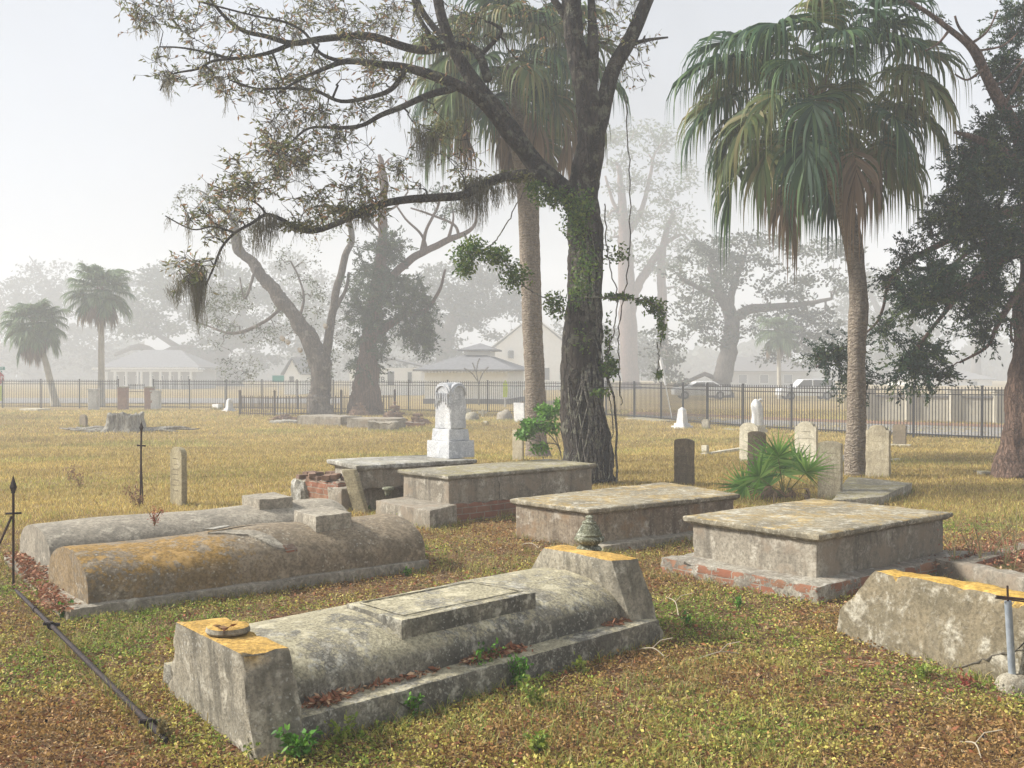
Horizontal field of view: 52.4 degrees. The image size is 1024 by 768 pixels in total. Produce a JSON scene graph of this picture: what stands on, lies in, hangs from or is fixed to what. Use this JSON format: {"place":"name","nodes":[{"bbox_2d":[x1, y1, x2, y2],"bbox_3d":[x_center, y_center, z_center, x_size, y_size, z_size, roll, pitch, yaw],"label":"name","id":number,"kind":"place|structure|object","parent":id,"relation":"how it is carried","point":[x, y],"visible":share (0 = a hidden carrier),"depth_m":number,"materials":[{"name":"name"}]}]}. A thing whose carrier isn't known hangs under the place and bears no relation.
{"place":"outdoors","nodes":[
{"label":"outdoors","id":0,"kind":"place"},
{"bbox_2d":[147,505,166,525],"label":"red weed","id":1,"kind":"object","parent":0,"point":[155,518],"visible":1,"depth_m":8.81,"materials":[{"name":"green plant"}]},
{"bbox_2d":[0,398,339,402],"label":"road","id":2,"kind":"structure","parent":0,"point":[131,400],"depth_m":80.53,"materials":[{"name":"asphalt"}]},
{"bbox_2d":[0,379,1023,767],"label":"ground","id":3,"kind":"structure","parent":0,"point":[216,393],"depth_m":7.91,"materials":[{"name":"plant"}]},
{"bbox_2d":[0,476,21,588],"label":"iron post","id":4,"kind":"object","parent":3,"relation":"on","point":[13,486],"visible":0.92,"depth_m":8.07,"materials":[{"name":"metal"}]},
{"bbox_2d":[0,297,74,406],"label":"palm tree","id":5,"kind":"object","parent":3,"relation":"on","point":[34,340],"visible":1,"depth_m":67.78,"materials":[{"name":"green plant"}]},
{"bbox_2d":[0,256,146,382],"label":"oak tree","id":6,"kind":"object","parent":3,"relation":"on","point":[52,293],"visible":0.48,"depth_m":202.88,"materials":[{"name":"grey plant"}]},
{"bbox_2d":[14,589,168,742],"bbox_3d":[-2.594,1.561,6.147,0.104,0.102,3.556,-1,1,-35],"label":"fallen rail","id":7,"kind":"object","parent":3,"relation":"on","point":[138,712],"visible":0.92,"depth_m":5.67,"materials":[{"name":"metal"}]},
{"bbox_2d":[87,389,100,409],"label":"stone pillar","id":8,"kind":"structure","parent":3,"relation":"on","point":[94,399],"depth_m":63.05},
{"bbox_2d":[59,262,136,405],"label":"palm tree","id":9,"kind":"object","parent":3,"relation":"on","point":[98,305],"visible":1,"depth_m":68.21,"materials":[{"name":"green plant"}]},
{"bbox_2d":[116,387,129,409],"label":"brick pillar","id":10,"kind":"structure","parent":3,"relation":"on","point":[122,397],"depth_m":63.05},
{"bbox_2d":[59,411,199,432],"bbox_3d":[-14.837,1.501,40.237,5.641,0.883,1.807,0,1,0],"label":"tree stump","id":11,"kind":"object","parent":3,"relation":"on","point":[121,422],"visible":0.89,"depth_m":39.80,"materials":[{"name":"grey wood"}]},
{"bbox_2d":[128,384,144,407],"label":"gate","id":12,"kind":"structure","parent":3,"relation":"on","point":[135,391],"depth_m":64.62,"materials":[{"name":"metal"}]},
{"bbox_2d":[137,422,145,501],"bbox_3d":[-4.848,1.082,13.607,0.114,1.177,0.044,0,1,10],"label":"iron post","id":13,"kind":"object","parent":3,"relation":"on","point":[141,474],"visible":0.9,"depth_m":13.60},
{"bbox_2d":[143,387,155,409],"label":"brick pillar","id":14,"kind":"structure","parent":3,"relation":"on","point":[147,399],"depth_m":63.06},
{"bbox_2d":[150,390,161,409],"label":"stone pillar","id":15,"kind":"structure","parent":3,"relation":"on","point":[156,398],"depth_m":63.06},
{"bbox_2d":[92,350,222,388],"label":"house","id":16,"kind":"structure","parent":3,"relation":"on","point":[143,367],"depth_m":135.00,"materials":[{"name":"grey"}]},
{"bbox_2d":[153,716,175,742],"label":"weed","id":17,"kind":"object","parent":3,"relation":"on","point":[162,728],"visible":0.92,"depth_m":4.75,"materials":[{"name":"brown plant"}]},
{"bbox_2d":[170,447,186,505],"bbox_3d":[-4.333,1.245,13.511,0.085,0.855,0.321,-1,1,-45],"label":"headstone","id":18,"kind":"object","parent":3,"relation":"on","point":[178,475],"visible":0.9,"depth_m":13.43,"materials":[{"name":"stone"}]},
{"bbox_2d":[106,253,326,385],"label":"oak tree","id":19,"kind":"object","parent":3,"relation":"on","point":[142,317],"visible":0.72,"depth_m":158.40,"materials":[{"name":"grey plant"}]},
{"bbox_2d":[4,555,428,620],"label":"grave plinth","id":20,"kind":"structure","parent":3,"relation":"on","point":[83,608],"depth_m":7.83,"materials":[{"name":"grey paint"}]},
{"bbox_2d":[20,492,347,568],"bbox_3d":[-2.957,1.297,9.693,2.800,0.407,1.004,-1,1,-39],"label":"barrel grave","id":21,"kind":"object","parent":20,"relation":"on","point":[40,542],"visible":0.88,"depth_m":9.17,"materials":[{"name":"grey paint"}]},
{"bbox_2d":[49,506,424,603],"bbox_3d":[-2.145,1.294,8.422,2.780,0.442,1.038,-1,1,-39],"label":"barrel grave","id":22,"kind":"object","parent":20,"relation":"on","point":[322,539],"visible":1,"depth_m":7.97,"materials":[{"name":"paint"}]},
{"bbox_2d":[3,531,1023,708],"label":"drifted leaves","id":23,"kind":"object","parent":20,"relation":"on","point":[317,699],"visible":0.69,"depth_m":7.14,"materials":[{"name":"plant"}]},
{"bbox_2d":[162,183,373,414],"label":"forked oak","id":24,"kind":"object","parent":3,"relation":"on","point":[318,356],"visible":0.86,"depth_m":54.78,"materials":[{"name":"grey plant"}]},
{"bbox_2d":[268,414,296,420],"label":"brick pile","id":25,"kind":"object","parent":3,"relation":"on","point":[284,416],"visible":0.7,"depth_m":48.84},
{"bbox_2d":[281,357,310,394],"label":"house","id":26,"kind":"structure","parent":3,"relation":"on","point":[291,370],"depth_m":104.02,"materials":[{"name":"white"}]},
{"bbox_2d":[271,723,323,763],"bbox_3d":[-0.930,1.572,4.506,0.221,0.191,0.136,0,1,-21],"label":"weed","id":27,"kind":"object","parent":3,"relation":"on","point":[300,746],"visible":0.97,"depth_m":4.50,"materials":[{"name":"green plant"}]},
{"bbox_2d":[239,389,395,415],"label":"iron enclosure","id":28,"kind":"object","parent":3,"relation":"on","point":[274,398],"visible":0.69,"depth_m":54.42,"materials":[{"name":"metal"}]},
{"bbox_2d":[297,414,361,425],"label":"wall","id":29,"kind":"structure","parent":3,"relation":"on","point":[331,419],"depth_m":44.66,"materials":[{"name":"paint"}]},
{"bbox_2d":[254,250,412,381],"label":"oak tree","id":30,"kind":"object","parent":3,"relation":"on","point":[291,270],"visible":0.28,"depth_m":183.83,"materials":[{"name":"grey plant"}]},
{"bbox_2d":[324,711,357,743],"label":"weed","id":31,"kind":"object","parent":3,"relation":"on","point":[344,732],"visible":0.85,"depth_m":4.69,"materials":[{"name":"green plant"}]},
{"bbox_2d":[341,469,368,513],"bbox_3d":[-1.893,1.318,12.617,0.373,0.566,0.061,0,1,22],"label":"leaning footstone","id":32,"kind":"object","parent":3,"relation":"on","point":[355,489],"visible":0.88,"depth_m":12.59,"materials":[{"name":"stone"}]},
{"bbox_2d":[348,403,370,415],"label":"brick pile","id":33,"kind":"object","parent":3,"relation":"on","point":[354,411],"visible":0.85,"depth_m":53.85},
{"bbox_2d":[347,417,405,427],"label":"wall","id":34,"kind":"structure","parent":3,"relation":"on","point":[359,422],"depth_m":43.03,"materials":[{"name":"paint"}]},
{"bbox_2d":[290,455,476,510],"bbox_3d":[-1.526,1.314,13.726,2.372,0.684,1.597,-1,1,-36],"label":"box tomb","id":35,"kind":"object","parent":3,"relation":"on","point":[376,474],"visible":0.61,"depth_m":13.07,"materials":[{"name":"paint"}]},
{"bbox_2d":[367,420,399,430],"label":"wall","id":36,"kind":"structure","parent":3,"relation":"on","point":[379,425],"depth_m":41.54,"materials":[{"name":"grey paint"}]},
{"bbox_2d":[344,357,425,394],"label":"house","id":37,"kind":"structure","parent":3,"relation":"on","point":[403,374],"depth_m":100.00,"materials":[{"name":"white"}]},
{"bbox_2d":[387,371,394,385],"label":"window","id":38,"kind":"structure","parent":37,"relation":"in","point":[390,377],"depth_m":99.90,"materials":[{"name":"grey glass"}]},
{"bbox_2d":[113,0,667,483],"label":"forked tree","id":39,"kind":"object","parent":3,"relation":"on","point":[593,106],"visible":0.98,"depth_m":15.71,"materials":[{"name":"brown plant"}]},
{"bbox_2d":[445,95,669,484],"bbox_3d":[0.703,-1.439,16.380,3.565,6.180,1.041,0,1,0],"label":"climbing vine","id":40,"kind":"object","parent":39,"relation":"attached to","point":[472,252],"visible":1,"depth_m":16.31,"materials":[{"name":"green plant"}]},
{"bbox_2d":[382,401,407,420],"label":"brick pile","id":41,"kind":"object","parent":3,"relation":"on","point":[399,413],"visible":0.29,"depth_m":47.30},
{"bbox_2d":[335,154,480,414],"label":"cedar tree","id":42,"kind":"object","parent":3,"relation":"on","point":[374,325],"visible":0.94,"depth_m":54.55,"materials":[{"name":"green plant"}]},
{"bbox_2d":[162,545,664,760],"bbox_3d":[-0.481,1.415,5.988,1.400,0.638,3.009,1,1,44],"label":"vault grave","id":43,"kind":"object","parent":3,"relation":"on","point":[241,683],"visible":0.91,"depth_m":5.39,"materials":[{"name":"concrete"}]},
{"bbox_2d":[471,637,505,665],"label":"weed","id":44,"kind":"object","parent":43,"relation":"on","point":[478,653],"visible":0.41,"depth_m":5.58,"materials":[{"name":"green plant"}]},
{"bbox_2d":[574,515,603,550],"bbox_3d":[0.513,0.987,6.910,0.203,0.232,0.200,0,1,0],"label":"stone urn","id":45,"kind":"object","parent":43,"relation":"on","point":[588,536],"visible":0.97,"depth_m":6.85,"materials":[{"name":"stone"}]},
{"bbox_2d":[403,691,425,716],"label":"weed","id":46,"kind":"object","parent":3,"relation":"on","point":[412,703],"visible":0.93,"depth_m":5.09,"materials":[{"name":"green plant"}]},
{"bbox_2d":[408,413,430,423],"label":"brick pile","id":47,"kind":"object","parent":3,"relation":"on","point":[417,417],"visible":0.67,"depth_m":45.42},
{"bbox_2d":[427,382,473,458],"bbox_3d":[-0.818,0.476,13.837,0.456,0.996,0.454,-1,1,-45],"label":"marble headstone","id":48,"kind":"object","parent":3,"relation":"on","point":[450,438],"visible":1,"depth_m":13.71,"materials":[{"name":"stone"}]},
{"bbox_2d":[387,250,521,367],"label":"oak tree","id":49,"kind":"object","parent":3,"relation":"on","point":[461,311],"visible":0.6,"depth_m":140.07,"materials":[{"name":"grey plant"}]},
{"bbox_2d":[413,343,524,403],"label":"pavilion","id":50,"kind":"structure","parent":3,"relation":"on","point":[499,370],"depth_m":74.24,"materials":[{"name":"white"}]},
{"bbox_2d":[464,358,488,404],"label":"bare sapling","id":51,"kind":"object","parent":3,"relation":"on","point":[477,376],"visible":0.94,"depth_m":70.97,"materials":[{"name":"brown plant"}]},
{"bbox_2d":[376,459,596,529],"bbox_3d":[-0.315,1.333,12.652,1.259,0.635,3.011,1,1,43],"label":"box tomb","id":52,"kind":"object","parent":3,"relation":"on","point":[437,496],"visible":0.83,"depth_m":12.17,"materials":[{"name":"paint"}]},
{"bbox_2d":[0,379,1004,439],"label":"iron fence","id":53,"kind":"object","parent":3,"relation":"on","point":[674,394],"visible":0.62,"depth_m":47.59,"materials":[{"name":"metal"}]},
{"bbox_2d":[496,409,513,419],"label":"stone mound","id":54,"kind":"object","parent":3,"relation":"on","point":[505,414],"visible":0.87,"depth_m":50.45,"materials":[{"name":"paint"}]},
{"bbox_2d":[0,334,1013,380],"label":"woods","id":55,"kind":"object","parent":3,"relation":"on","point":[699,360],"visible":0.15,"depth_m":239.95,"materials":[{"name":"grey plant"}]},
{"bbox_2d":[0,499,1023,767],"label":"ground cover","id":56,"kind":"object","parent":3,"relation":"on","point":[454,747],"visible":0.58,"depth_m":5.16,"materials":[{"name":"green plant"}]},
{"bbox_2d":[0,407,1023,588],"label":"lawn grass","id":57,"kind":"structure","parent":3,"relation":"on","point":[943,451],"depth_m":25.50,"materials":[{"name":"yellow plant"}]},
{"bbox_2d":[0,503,1023,767],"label":"leaf litter","id":58,"kind":"object","parent":3,"relation":"on","point":[390,745],"visible":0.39,"depth_m":5.35,"materials":[{"name":"plant"}]},
{"bbox_2d":[402,0,632,456],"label":"palm tree","id":59,"kind":"object","parent":3,"relation":"on","point":[552,108],"visible":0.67,"depth_m":24.37,"materials":[{"name":"green plant"}]},
{"bbox_2d":[512,430,523,460],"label":"headstone","id":60,"kind":"object","parent":3,"relation":"on","point":[518,449],"visible":0.64,"depth_m":23.22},
{"bbox_2d":[513,403,524,422],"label":"headstone","id":61,"kind":"object","parent":3,"relation":"on","point":[519,411],"visible":0.77,"depth_m":47.60,"materials":[{"name":"white stone"}]},
{"bbox_2d":[508,654,533,684],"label":"weed","id":62,"kind":"object","parent":3,"relation":"on","point":[522,665],"visible":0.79,"depth_m":5.55,"materials":[{"name":"green plant"}]},
{"bbox_2d":[491,322,561,389],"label":"house","id":63,"kind":"structure","parent":3,"relation":"on","point":[510,344],"depth_m":127.97,"materials":[{"name":"white"}]},
{"bbox_2d":[515,673,548,708],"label":"weed","id":64,"kind":"object","parent":3,"relation":"on","point":[529,695],"visible":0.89,"depth_m":5.21,"materials":[{"name":"green plant"}]},
{"bbox_2d":[522,729,550,755],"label":"weed","id":65,"kind":"object","parent":3,"relation":"on","point":[539,742],"visible":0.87,"depth_m":4.57,"materials":[{"name":"green plant"}]},
{"bbox_2d":[513,396,561,459],"bbox_3d":[0.493,0.849,19.218,0.943,1.257,0.816,0,1,0],"label":"leafy shrub","id":66,"kind":"object","parent":3,"relation":"on","point":[529,428],"visible":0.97,"depth_m":19.05,"materials":[{"name":"green plant"}]},
{"bbox_2d":[571,652,587,674],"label":"weed","id":67,"kind":"object","parent":3,"relation":"on","point":[579,663],"visible":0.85,"depth_m":5.81,"materials":[{"name":"green plant"}]},
{"bbox_2d":[550,313,680,385],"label":"oak tree","id":68,"kind":"object","parent":3,"relation":"on","point":[642,364],"visible":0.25,"depth_m":148.59,"materials":[{"name":"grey plant"}]},
{"bbox_2d":[510,482,739,551],"bbox_3d":[1.355,1.416,10.846,2.430,0.515,1.436,-1,1,-42],"label":"box tomb","id":69,"kind":"object","parent":3,"relation":"on","point":[635,516],"visible":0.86,"depth_m":10.34,"materials":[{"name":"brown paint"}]},
{"bbox_2d":[601,117,708,388],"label":"pine tree","id":70,"kind":"object","parent":3,"relation":"on","point":[629,369],"visible":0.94,"depth_m":133.11,"materials":[{"name":"grey plant"}]},
{"bbox_2d":[659,357,671,417],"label":"leaning pole","id":71,"kind":"object","parent":3,"relation":"on","point":[662,367],"visible":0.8,"depth_m":48.07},
{"bbox_2d":[671,407,692,428],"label":"obelisk","id":72,"kind":"object","parent":3,"relation":"on","point":[682,421],"visible":0.81,"depth_m":42.67,"materials":[{"name":"white stone"}]},
{"bbox_2d":[674,438,694,484],"bbox_3d":[2.737,1.283,16.521,0.075,0.836,0.360,-1,1,-45],"label":"headstone","id":73,"kind":"object","parent":3,"relation":"on","point":[684,466],"visible":0.9,"depth_m":16.48,"materials":[{"name":"stone"}]},
{"bbox_2d":[680,381,729,398],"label":"parked car","id":74,"kind":"object","parent":3,"relation":"on","point":[699,383],"visible":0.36,"depth_m":84.01,"materials":[{"name":"white paint"}]},
{"bbox_2d":[739,423,758,461],"bbox_3d":[5.154,1.326,22.581,0.068,0.981,0.474,-1,1,-45],"label":"headstone","id":75,"kind":"object","parent":3,"relation":"on","point":[745,428],"visible":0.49,"depth_m":22.63,"materials":[{"name":"stone"}]},
{"bbox_2d":[637,228,867,397],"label":"oak tree","id":76,"kind":"object","parent":3,"relation":"on","point":[728,353],"visible":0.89,"depth_m":91.36,"materials":[{"name":"grey plant"}]},
{"bbox_2d":[747,431,765,494],"bbox_3d":[3.489,1.176,14.825,0.062,1.008,0.276,-1,1,-45],"label":"headstone","id":77,"kind":"object","parent":3,"relation":"on","point":[756,435],"visible":0.39,"depth_m":14.82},
{"bbox_2d":[751,398,767,432],"bbox_3d":[9.278,1.252,39.495,0.625,1.428,0.623,-1,1,-45],"label":"draped monument","id":78,"kind":"object","parent":3,"relation":"on","point":[757,411],"visible":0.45,"depth_m":39.34,"materials":[{"name":"stone"}]},
{"bbox_2d":[710,357,817,386],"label":"house","id":79,"kind":"structure","parent":3,"relation":"on","point":[747,371],"depth_m":150.00,"materials":[{"name":"white"}]},
{"bbox_2d":[713,429,835,502],"bbox_3d":[3.543,1.191,14.150,1.551,1.314,1.377,0,1,0],"label":"fan palm clump","id":80,"kind":"object","parent":3,"relation":"on","point":[777,457],"visible":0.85,"depth_m":13.95,"materials":[{"name":"green plant"}]},
{"bbox_2d":[754,314,803,398],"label":"palm tree","id":81,"kind":"object","parent":3,"relation":"on","point":[781,341],"visible":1,"depth_m":87.24,"materials":[{"name":"green plant"}]},
{"bbox_2d":[795,421,817,465],"bbox_3d":[5.516,1.225,19.509,0.073,1.050,0.454,-1,1,-45],"label":"headstone","id":82,"kind":"object","parent":3,"relation":"on","point":[806,432],"visible":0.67,"depth_m":19.45,"materials":[{"name":"stone"}]},
{"bbox_2d":[775,379,837,399],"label":"parked car","id":83,"kind":"object","parent":3,"relation":"on","point":[814,383],"visible":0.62,"depth_m":82.01,"materials":[{"name":"white paint"}]},
{"bbox_2d":[660,498,971,603],"bbox_3d":[2.602,1.400,8.846,2.291,0.592,1.598,-1,1,-39],"label":"box tomb","id":84,"kind":"object","parent":3,"relation":"on","point":[815,549],"visible":0.87,"depth_m":8.33,"materials":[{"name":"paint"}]},
{"bbox_2d":[629,412,1002,426],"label":"verge","id":85,"kind":"structure","parent":3,"relation":"on","point":[823,420],"depth_m":46.96,"materials":[{"name":"yellow plant"}]},
{"bbox_2d":[664,0,971,476],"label":"palm tree","id":86,"kind":"object","parent":3,"relation":"on","point":[821,159],"visible":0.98,"depth_m":17.64,"materials":[{"name":"green plant"}]},
{"bbox_2d":[818,441,842,498],"bbox_3d":[4.312,1.224,14.096,0.074,0.902,0.342,-1,1,-45],"label":"headstone","id":87,"kind":"object","parent":3,"relation":"on","point":[832,487],"visible":0.81,"depth_m":14.05,"materials":[{"name":"stone"}]},
{"bbox_2d":[833,477,911,504],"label":"grave slab","id":88,"kind":"structure","parent":3,"relation":"on","point":[860,490],"depth_m":14.15,"materials":[{"name":"stone"}]},
{"bbox_2d":[796,263,957,383],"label":"oak tree","id":89,"kind":"object","parent":3,"relation":"on","point":[872,297],"visible":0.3,"depth_m":178.91,"materials":[{"name":"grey plant"}]},
{"bbox_2d":[865,425,890,477],"bbox_3d":[6.333,1.215,17.987,0.079,1.018,0.434,-1,1,-45],"label":"headstone","id":90,"kind":"object","parent":3,"relation":"on","point":[878,450],"visible":0.88,"depth_m":17.94,"materials":[{"name":"stone"}]},
{"bbox_2d":[892,424,906,443],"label":"headstone","id":91,"kind":"object","parent":3,"relation":"on","point":[899,433],"visible":0.78,"depth_m":31.61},
{"bbox_2d":[792,0,1023,479],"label":"cedar tree","id":92,"kind":"object","parent":3,"relation":"on","point":[989,158],"visible":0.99,"depth_m":16.97,"materials":[{"name":"green plant"}]},
{"bbox_2d":[917,663,931,679],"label":"weed","id":93,"kind":"object","parent":3,"relation":"on","point":[921,670],"visible":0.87,"depth_m":5.71,"materials":[{"name":"green plant"}]},
{"bbox_2d":[836,569,1023,680],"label":"grave end block","id":94,"kind":"structure","parent":3,"relation":"on","point":[946,620],"depth_m":6.03,"materials":[{"name":"stone"}]},
{"bbox_2d":[866,390,1003,422],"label":"boundary wall","id":95,"kind":"structure","parent":3,"relation":"on","point":[891,411],"depth_m":47.62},
{"bbox_2d":[884,370,997,385],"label":"house","id":96,"kind":"structure","parent":3,"relation":"on","point":[977,379],"depth_m":165.01,"materials":[{"name":"white"}]},
{"bbox_2d":[957,667,976,688],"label":"weed","id":97,"kind":"object","parent":3,"relation":"on","point":[965,681],"visible":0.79,"depth_m":5.56,"materials":[{"name":"red plant"}]},
{"bbox_2d":[930,242,1019,374],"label":"oak tree","id":98,"kind":"object","parent":3,"relation":"on","point":[976,367],"visible":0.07,"depth_m":189.25,"materials":[{"name":"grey plant"}]},
{"bbox_2d":[934,542,1023,591],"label":"grave coping","id":99,"kind":"object","parent":3,"relation":"on","point":[979,570],"visible":0.57,"depth_m":8.30,"materials":[{"name":"paint"}]},
{"bbox_2d":[937,528,970,560],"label":"red weed","id":100,"kind":"object","parent":99,"relation":"on","point":[954,551],"visible":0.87,"depth_m":8.52,"materials":[{"name":"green plant"}]},
{"bbox_2d":[958,521,994,555],"bbox_3d":[3.965,1.344,8.924,0.299,0.324,0.140,0,1,0],"label":"red weed","id":101,"kind":"object","parent":99,"relation":"on","point":[968,549],"visible":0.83,"depth_m":8.91,"materials":[{"name":"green plant"}]},
{"bbox_2d":[966,520,998,558],"bbox_3d":[3.833,1.300,8.584,0.194,0.421,0.319,0,1,-32],"label":"red weed","id":102,"kind":"object","parent":99,"relation":"on","point":[979,550],"visible":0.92,"depth_m":8.57,"materials":[{"name":"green plant"}]},
{"bbox_2d":[984,514,1018,554],"bbox_3d":[4.148,1.299,8.854,0.305,0.416,0.202,0,1,23],"label":"red weed","id":103,"kind":"object","parent":99,"relation":"on","point":[999,543],"visible":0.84,"depth_m":8.82,"materials":[{"name":"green plant"}]},
{"bbox_2d":[990,518,1015,566],"bbox_3d":[4.075,1.318,8.566,0.187,0.386,0.292,1,1,45],"label":"red weed","id":104,"kind":"object","parent":99,"relation":"on","point":[1005,555],"visible":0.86,"depth_m":8.54,"materials":[{"name":"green plant"}]},
{"bbox_2d":[999,534,1023,570],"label":"red weed","id":105,"kind":"object","parent":99,"relation":"on","point":[1011,563],"visible":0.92,"depth_m":8.33,"materials":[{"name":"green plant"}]},
{"bbox_2d":[1002,506,1023,552],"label":"red weed","id":106,"kind":"object","parent":99,"relation":"on","point":[1017,541],"visible":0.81,"depth_m":9.05,"materials":[{"name":"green plant"}]},
{"bbox_2d":[993,585,1023,695],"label":"fence post","id":107,"kind":"object","parent":3,"relation":"on","point":[1013,678],"visible":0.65,"depth_m":5.53,"materials":[{"name":"metal"}]},
{"bbox_2d":[0,0,1023,376],"label":"sky","id":108,"kind":"structure","parent":0,"point":[93,156],"materials":[{"name":"white"}]},
{"bbox_2d":[629,414,1000,436],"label":"road","id":109,"kind":"structure","parent":0,"point":[964,430],"depth_m":42.27,"materials":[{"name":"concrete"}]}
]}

